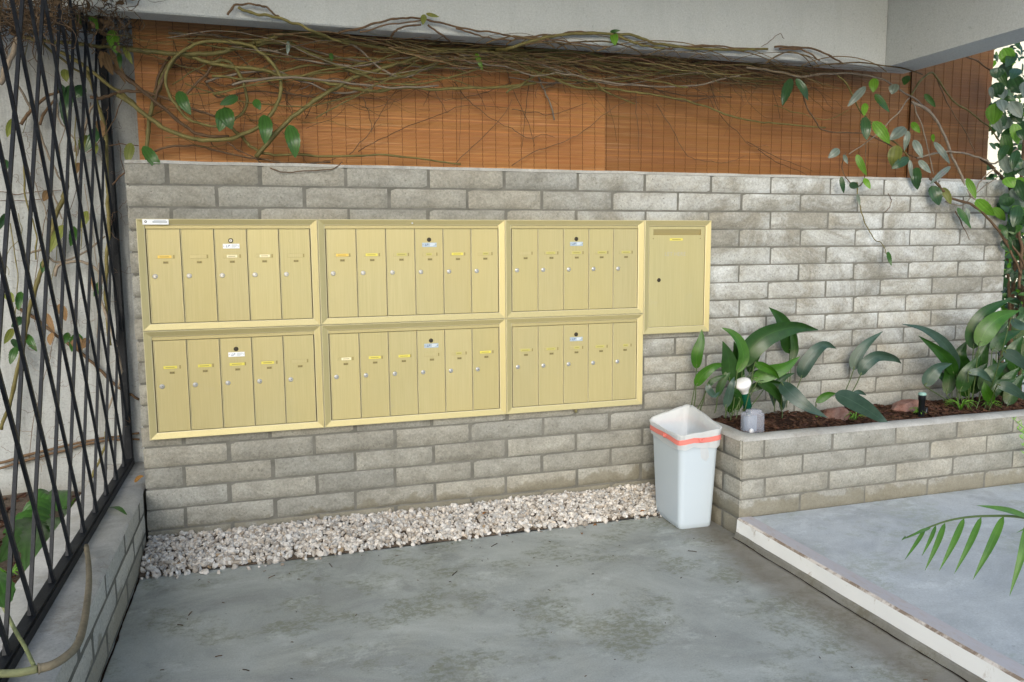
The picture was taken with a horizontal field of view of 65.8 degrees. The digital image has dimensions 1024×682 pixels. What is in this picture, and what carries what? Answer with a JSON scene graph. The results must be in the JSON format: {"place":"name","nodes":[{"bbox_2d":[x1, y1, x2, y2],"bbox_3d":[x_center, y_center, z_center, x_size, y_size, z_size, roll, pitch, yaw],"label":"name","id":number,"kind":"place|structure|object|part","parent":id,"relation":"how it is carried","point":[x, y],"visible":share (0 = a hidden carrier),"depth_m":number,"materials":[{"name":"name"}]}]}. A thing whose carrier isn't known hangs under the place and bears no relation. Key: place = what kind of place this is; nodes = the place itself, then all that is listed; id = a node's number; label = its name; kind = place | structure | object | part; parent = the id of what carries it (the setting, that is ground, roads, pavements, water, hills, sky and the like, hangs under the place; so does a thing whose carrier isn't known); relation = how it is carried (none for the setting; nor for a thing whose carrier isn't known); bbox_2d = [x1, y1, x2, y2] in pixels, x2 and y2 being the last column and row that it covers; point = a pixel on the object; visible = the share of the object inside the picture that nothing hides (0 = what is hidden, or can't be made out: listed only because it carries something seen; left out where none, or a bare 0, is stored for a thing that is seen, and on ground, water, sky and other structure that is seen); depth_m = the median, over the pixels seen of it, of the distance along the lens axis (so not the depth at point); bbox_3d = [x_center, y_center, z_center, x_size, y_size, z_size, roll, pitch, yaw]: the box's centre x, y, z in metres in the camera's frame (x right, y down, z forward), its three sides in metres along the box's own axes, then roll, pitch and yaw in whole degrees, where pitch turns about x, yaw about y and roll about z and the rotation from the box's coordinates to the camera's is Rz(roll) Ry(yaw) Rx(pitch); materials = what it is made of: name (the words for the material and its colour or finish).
{"place":"outdoors","nodes":[
{"label":"outdoors","id":0,"kind":"place"},
{"bbox_2d":[0,491,80,583],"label":"bed soil","id":1,"kind":"structure","parent":0,"point":[21,504],"depth_m":3.61,"materials":[{"name":"brown soil"}]},
{"bbox_2d":[0,564,17,574],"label":"weed","id":2,"kind":"object","parent":1,"relation":"on","point":[14,569],"visible":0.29,"depth_m":2.85,"materials":[{"name":"green plant"}]},
{"bbox_2d":[0,488,71,570],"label":"bed plant","id":3,"kind":"object","parent":1,"relation":"on","point":[23,527],"visible":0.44,"depth_m":3.12,"materials":[{"name":"green plant"}]},
{"bbox_2d":[0,493,80,581],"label":"leaf litter","id":4,"kind":"object","parent":1,"relation":"on","point":[22,495],"visible":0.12,"depth_m":3.63,"materials":[{"name":"plant"}]},
{"bbox_2d":[99,516,965,681],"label":"floor","id":5,"kind":"structure","parent":0,"point":[763,619],"depth_m":2.92,"materials":[{"name":"concrete"}]},
{"bbox_2d":[100,537,967,681],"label":"floor crack","id":6,"kind":"object","parent":5,"relation":"on","point":[111,654],"visible":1,"depth_m":2.85,"materials":[{"name":"soil"}]},
{"bbox_2d":[161,517,926,679],"bbox_3d":[0.092,1.071,2.532,2.388,0.004,2.442,-3,7,-17],"label":"floor debris","id":7,"kind":"object","parent":5,"relation":"on","point":[418,580],"visible":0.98,"depth_m":3.23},
{"bbox_2d":[649,404,721,528],"bbox_3d":[0.854,0.623,3.941,0.250,0.549,0.368,-3,7,-17],"label":"waste bin","id":8,"kind":"object","parent":5,"relation":"on","point":[686,439],"visible":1,"depth_m":3.83,"materials":[{"name":"grey plastic"}]},
{"bbox_2d":[734,516,1023,681],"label":"kerb","id":9,"kind":"structure","parent":5,"relation":"on","point":[968,658],"depth_m":2.84,"materials":[{"name":"white paint"}]},
{"bbox_2d":[143,336,1023,577],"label":"ground","id":10,"kind":"structure","parent":0,"point":[487,536],"depth_m":3.78,"materials":[{"name":"grey concrete"}]},
{"bbox_2d":[0,9,143,495],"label":"plaster wall","id":11,"kind":"structure","parent":10,"relation":"on","point":[127,131],"depth_m":3.83,"materials":[{"name":"white paint"}]},
{"bbox_2d":[0,462,149,681],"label":"brick wall","id":12,"kind":"structure","parent":10,"relation":"on","point":[117,542],"depth_m":2.68,"materials":[{"name":"grey brick"}]},
{"bbox_2d":[0,544,91,677],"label":"vine stem","id":13,"kind":"object","parent":12,"relation":"on","point":[64,657],"visible":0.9,"depth_m":2.05,"materials":[{"name":"brown plant"}]},
{"bbox_2d":[0,0,134,681],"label":"lattice fence","id":14,"kind":"object","parent":12,"relation":"on","point":[27,627],"visible":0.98,"depth_m":2.75,"materials":[{"name":"black metal"}]},
{"bbox_2d":[0,17,139,482],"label":"fence vine","id":15,"kind":"object","parent":14,"relation":"attached to","point":[29,341],"visible":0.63,"depth_m":3.70,"materials":[{"name":"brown plant"}]},
{"bbox_2d":[109,506,126,514],"bbox_3d":[-1.602,0.684,3.218,0.152,0.015,0.029,5,8,36],"label":"fallen leaf","id":16,"kind":"object","parent":12,"relation":"on","point":[120,509],"visible":1,"depth_m":3.21,"materials":[{"name":"green plant"}]},
{"bbox_2d":[134,475,142,481],"bbox_3d":[-1.656,0.612,3.515,0.044,0.032,0.005,-1,7,-2],"label":"dry leaf","id":17,"kind":"object","parent":12,"relation":"on","point":[137,478],"visible":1,"depth_m":3.52,"materials":[{"name":"orange plant"}]},
{"bbox_2d":[138,482,661,579],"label":"gravel","id":18,"kind":"structure","parent":10,"relation":"on","point":[281,537],"depth_m":3.73,"materials":[{"name":"white gravel"}]},
{"bbox_2d":[124,160,1008,540],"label":"brick wall","id":19,"kind":"structure","parent":10,"relation":"on","point":[810,250],"depth_m":4.14,"materials":[{"name":"grey brick"}]},
{"bbox_2d":[136,219,320,330],"bbox_3d":[-1.252,-0.301,3.544,0.755,0.485,0.036,-3,7,-17],"label":"mailbox unit","id":20,"kind":"object","parent":19,"relation":"attached to","point":[216,273],"visible":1,"depth_m":3.53,"materials":[{"name":"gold metal"}]},
{"bbox_3d":[-1.514,-0.282,3.460,0.134,0.408,0.016,-3,7,-17],"label":"door","id":21,"kind":"part","parent":20,"relation":"part of","materials":[{"name":"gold metal"}]},
{"bbox_3d":[-1.383,-0.288,3.501,0.134,0.408,0.016,-3,7,-17],"label":"door","id":22,"kind":"part","parent":20,"relation":"part of","materials":[{"name":"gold metal"}]},
{"bbox_3d":[-1.252,-0.294,3.542,0.134,0.408,0.016,-3,7,-17],"label":"door","id":23,"kind":"part","parent":20,"relation":"part of","materials":[{"name":"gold metal"}]},
{"bbox_3d":[-1.121,-0.300,3.583,0.134,0.408,0.016,-3,7,-17],"label":"door","id":24,"kind":"part","parent":20,"relation":"part of","materials":[{"name":"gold metal"}]},
{"bbox_3d":[-0.990,-0.306,3.624,0.134,0.408,0.016,-3,7,-17],"label":"door","id":25,"kind":"part","parent":20,"relation":"part of","materials":[{"name":"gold metal"}]},
{"bbox_2d":[143,325,324,439],"bbox_3d":[-1.249,0.182,3.603,0.755,0.485,0.034,-3,7,-17],"label":"mailbox unit","id":26,"kind":"object","parent":19,"relation":"attached to","point":[212,382],"visible":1,"depth_m":3.59,"materials":[{"name":"gold metal"}]},
{"bbox_3d":[-1.510,0.200,3.519,0.134,0.408,0.016,-3,7,-17],"label":"door","id":27,"kind":"part","parent":26,"relation":"part of","materials":[{"name":"gold metal"}]},
{"bbox_3d":[-1.379,0.194,3.559,0.134,0.408,0.016,-3,7,-17],"label":"door","id":28,"kind":"part","parent":26,"relation":"part of","materials":[{"name":"gold metal"}]},
{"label":"door","id":29,"kind":"part","parent":26,"relation":"part of","materials":[{"name":"gold metal"}]},
{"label":"door","id":30,"kind":"part","parent":26,"relation":"part of","materials":[{"name":"gold metal"}]},
{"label":"door","id":31,"kind":"part","parent":26,"relation":"part of","materials":[{"name":"gold metal"}]},
{"bbox_2d":[317,219,505,324],"bbox_3d":[-0.464,-0.336,3.790,0.895,0.485,0.035,-3,7,-17],"label":"mailbox unit","id":32,"kind":"object","parent":19,"relation":"attached to","point":[382,270],"visible":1,"depth_m":3.78,"materials":[{"name":"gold metal"}]},
{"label":"door","id":33,"kind":"part","parent":32,"relation":"part of","materials":[{"name":"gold metal"}]},
{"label":"door","id":34,"kind":"part","parent":32,"relation":"part of","materials":[{"name":"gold metal"}]},
{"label":"door","id":35,"kind":"part","parent":32,"relation":"part of","materials":[{"name":"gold metal"}]},
{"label":"door","id":36,"kind":"part","parent":32,"relation":"part of","materials":[{"name":"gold metal"}]},
{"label":"door","id":37,"kind":"part","parent":32,"relation":"part of","materials":[{"name":"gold metal"}]},
{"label":"door","id":38,"kind":"part","parent":32,"relation":"part of","materials":[{"name":"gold metal"}]},
{"bbox_2d":[321,318,506,427],"bbox_3d":[-0.461,0.147,3.848,0.895,0.485,0.034,-3,7,-17],"label":"mailbox unit","id":39,"kind":"object","parent":19,"relation":"attached to","point":[380,373],"visible":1,"depth_m":3.83,"materials":[{"name":"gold metal"}]},
{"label":"door","id":40,"kind":"part","parent":39,"relation":"part of","materials":[{"name":"gold metal"}]},
{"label":"door","id":41,"kind":"part","parent":39,"relation":"part of","materials":[{"name":"gold metal"}]},
{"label":"door","id":42,"kind":"part","parent":39,"relation":"part of","materials":[{"name":"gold metal"}]},
{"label":"door","id":43,"kind":"part","parent":39,"relation":"part of","materials":[{"name":"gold metal"}]},
{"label":"door","id":44,"kind":"part","parent":39,"relation":"part of","materials":[{"name":"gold metal"}]},
{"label":"door","id":45,"kind":"part","parent":39,"relation":"part of","materials":[{"name":"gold metal"}]},
{"bbox_2d":[505,313,642,413],"bbox_3d":[0.328,0.112,4.094,0.755,0.485,0.034,-3,7,-17],"label":"mailbox unit","id":46,"kind":"object","parent":19,"relation":"attached to","point":[557,363],"visible":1,"depth_m":4.08,"materials":[{"name":"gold metal"}]},
{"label":"door","id":47,"kind":"part","parent":46,"relation":"part of","materials":[{"name":"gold metal"}]},
{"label":"door","id":48,"kind":"part","parent":46,"relation":"part of","materials":[{"name":"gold metal"}]},
{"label":"door","id":49,"kind":"part","parent":46,"relation":"part of","materials":[{"name":"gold metal"}]},
{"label":"door","id":50,"kind":"part","parent":46,"relation":"part of","materials":[{"name":"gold metal"}]},
{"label":"door","id":51,"kind":"part","parent":46,"relation":"part of","materials":[{"name":"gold metal"}]},
{"bbox_2d":[505,220,644,317],"bbox_3d":[0.324,-0.371,4.036,0.755,0.485,0.034,-3,7,-17],"label":"mailbox unit","id":52,"kind":"object","parent":19,"relation":"attached to","point":[554,268],"visible":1,"depth_m":4.03,"materials":[{"name":"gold metal"}]},
{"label":"door","id":53,"kind":"part","parent":52,"relation":"part of","materials":[{"name":"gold metal"}]},
{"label":"door","id":54,"kind":"part","parent":52,"relation":"part of","materials":[{"name":"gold metal"}]},
{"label":"door","id":55,"kind":"part","parent":52,"relation":"part of","materials":[{"name":"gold metal"}]},
{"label":"door","id":56,"kind":"part","parent":52,"relation":"part of","materials":[{"name":"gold metal"}]},
{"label":"door","id":57,"kind":"part","parent":52,"relation":"part of","materials":[{"name":"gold metal"}]},
{"bbox_2d":[642,220,711,333],"bbox_3d":[0.874,-0.340,4.214,0.393,0.596,0.034,-3,7,-17],"label":"drop box","id":58,"kind":"object","parent":19,"relation":"attached to","point":[677,259],"visible":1,"depth_m":4.21,"materials":[{"name":"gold metal"}]},
{"bbox_2d":[648,226,704,326],"bbox_3d":[0.873,-0.342,4.216,0.345,0.540,0.025,-3,7,-17],"label":"door","id":59,"kind":"structure","parent":58,"relation":"in","point":[676,253],"depth_m":4.21,"materials":[{"name":"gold metal"}]},
{"bbox_2d":[746,33,1023,287],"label":"leafy vine","id":60,"kind":"object","parent":19,"relation":"attached to","point":[1011,203],"visible":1,"depth_m":4.63,"materials":[{"name":"green plant"}]},
{"bbox_2d":[711,409,1023,533],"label":"brick planter","id":61,"kind":"object","parent":10,"relation":"on","point":[772,472],"visible":0.82,"depth_m":3.90,"materials":[{"name":"grey brick"}]},
{"bbox_2d":[711,395,1023,432],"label":"bark mulch","id":62,"kind":"object","parent":61,"relation":"in","point":[764,424],"visible":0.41,"depth_m":4.41,"materials":[{"name":"brown wood"}]},
{"bbox_2d":[735,377,751,426],"bbox_3d":[1.210,0.350,4.128,0.117,0.320,0.090,-3,7,-17],"label":"garden spotlight","id":63,"kind":"object","parent":62,"relation":"on","point":[743,385],"visible":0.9,"depth_m":4.11,"materials":[{"name":"white plastic"}]},
{"bbox_2d":[742,415,756,432],"bbox_3d":[1.224,0.411,4.009,0.104,0.127,0.098,-3,7,-17],"label":"outlet cover","id":64,"kind":"object","parent":62,"relation":"on","point":[749,423],"visible":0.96,"depth_m":4.03,"materials":[{"name":"white plastic"}]},
{"bbox_2d":[691,307,827,419],"bbox_3d":[1.287,0.128,4.207,0.680,0.596,0.459,0,7,4],"label":"cast iron plant","id":65,"kind":"object","parent":62,"relation":"on","point":[749,350],"visible":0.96,"depth_m":4.10,"materials":[{"name":"green plant"}]},
{"bbox_2d":[823,407,849,420],"bbox_3d":[1.788,0.411,4.377,0.148,0.104,0.100,-3,7,-17],"label":"rock","id":66,"kind":"object","parent":62,"relation":"on","point":[841,413],"visible":0.69,"depth_m":4.34,"materials":[{"name":"pink stone"}]},
{"bbox_2d":[789,331,900,421],"bbox_3d":[1.832,0.172,4.372,0.533,0.408,0.687,3,8,29],"label":"cast iron plant","id":67,"kind":"object","parent":62,"relation":"on","point":[855,401],"visible":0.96,"depth_m":4.41,"materials":[{"name":"green plant"}]},
{"bbox_2d":[844,411,863,419],"bbox_3d":[1.877,0.415,4.349,0.126,0.051,0.114,-1,7,-7],"label":"grass tuft","id":68,"kind":"object","parent":62,"relation":"on","point":[855,417],"visible":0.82,"depth_m":4.34,"materials":[{"name":"green plant"}]},
{"bbox_2d":[891,399,918,412],"bbox_3d":[2.296,0.378,4.603,0.250,0.077,0.128,-3,7,-17],"label":"rock","id":69,"kind":"object","parent":62,"relation":"on","point":[904,405],"visible":0.77,"depth_m":4.55,"materials":[{"name":"pink stone"}]},
{"bbox_2d":[918,392,927,416],"bbox_3d":[2.303,0.371,4.437,0.063,0.170,0.043,-3,7,-17],"label":"path light","id":70,"kind":"object","parent":62,"relation":"on","point":[922,409],"visible":0.9,"depth_m":4.42,"materials":[{"name":"black plastic"}]},
{"bbox_2d":[945,397,976,409],"bbox_3d":[2.589,0.364,4.549,0.148,0.066,0.180,-6,9,-38],"label":"grass tuft","id":71,"kind":"object","parent":62,"relation":"on","point":[960,407],"visible":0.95,"depth_m":4.54,"materials":[{"name":"green plant"}]},
{"bbox_2d":[903,298,1023,409],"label":"cast iron plant","id":72,"kind":"object","parent":62,"relation":"on","point":[986,329],"visible":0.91,"depth_m":4.54,"materials":[{"name":"green plant"}]},
{"bbox_2d":[976,399,1001,407],"bbox_3d":[2.806,0.366,4.656,0.138,0.053,0.118,4,8,33],"label":"grass tuft","id":73,"kind":"object","parent":62,"relation":"on","point":[988,403],"visible":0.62,"depth_m":4.64,"materials":[{"name":"green plant"}]},
{"bbox_2d":[986,42,1023,358],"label":"shrub","id":74,"kind":"object","parent":10,"relation":"on","point":[1009,97],"visible":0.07,"depth_m":5.48,"materials":[{"name":"green plant"}]},
{"bbox_2d":[986,143,1023,384],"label":"shrub","id":75,"kind":"object","parent":10,"relation":"on","point":[992,145],"visible":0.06,"depth_m":7.02,"materials":[{"name":"green plant"}]},
{"bbox_2d":[997,216,1023,392],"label":"shrub","id":76,"kind":"object","parent":10,"relation":"on","point":[1009,272],"visible":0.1,"depth_m":5.22,"materials":[{"name":"green plant"}]},
{"bbox_2d":[753,483,1023,665],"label":"floor","id":77,"kind":"structure","parent":0,"point":[868,543],"depth_m":3.30,"materials":[{"name":"concrete"}]},
{"bbox_2d":[902,505,1023,593],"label":"potted palm","id":78,"kind":"object","parent":77,"relation":"on","point":[994,537],"visible":1,"depth_m":2.36,"materials":[{"name":"green plant"}]},
{"bbox_2d":[986,41,1023,327],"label":"neighbour house","id":79,"kind":"structure","parent":0,"point":[992,156],"depth_m":11.33,"materials":[{"name":"beige paint"}]},
{"bbox_2d":[1012,417,1023,452],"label":"fern sprig","id":80,"kind":"object","parent":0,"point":[1020,430],"visible":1,"depth_m":4.01,"materials":[{"name":"green plant"}]},
{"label":"ceiling","id":81,"kind":"structure","parent":0,"visible":0},
{"bbox_2d":[3,0,1023,73],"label":"ceiling beams","id":82,"kind":"structure","parent":81,"relation":"attached to","point":[913,35],"depth_m":3.94,"materials":[{"name":"paint"}]},
{"bbox_2d":[0,0,170,83],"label":"tangled climbing vine stems","id":83,"kind":"object","parent":82,"relation":"attached to","point":[105,59],"visible":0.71,"depth_m":3.19,"materials":[{"name":"brown plant"}]},
{"bbox_2d":[131,19,604,170],"bbox_3d":[-0.595,-1.253,3.872,2.283,0.890,0.018,-3,7,-17],"label":"bamboo blind","id":84,"kind":"object","parent":82,"relation":"hanging from","point":[498,145],"visible":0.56,"depth_m":3.88,"materials":[{"name":"brown wood"}]},
{"bbox_2d":[77,3,922,174],"bbox_3d":[0.223,-1.167,3.955,4.318,0.785,0.321,-3,7,-17],"label":"climbing vine","id":85,"kind":"object","parent":84,"relation":"attached to","point":[224,117],"visible":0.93,"depth_m":3.73,"materials":[{"name":"brown plant"}]},
{"bbox_2d":[604,52,910,177],"bbox_3d":[1.451,-1.346,4.523,2.045,0.890,0.018,-3,7,-17],"label":"bamboo blind","id":86,"kind":"object","parent":82,"relation":"hanging from","point":[708,136],"visible":0.54,"depth_m":4.50,"materials":[{"name":"brown wood"}]},
{"bbox_2d":[906,49,993,179],"bbox_3d":[2.714,-1.401,4.902,0.625,0.890,0.018,-3,7,-17],"label":"bamboo blind","id":87,"kind":"object","parent":82,"relation":"hanging from","point":[966,82],"visible":0.73,"depth_m":4.91,"materials":[{"name":"brown wood"}]}
]}

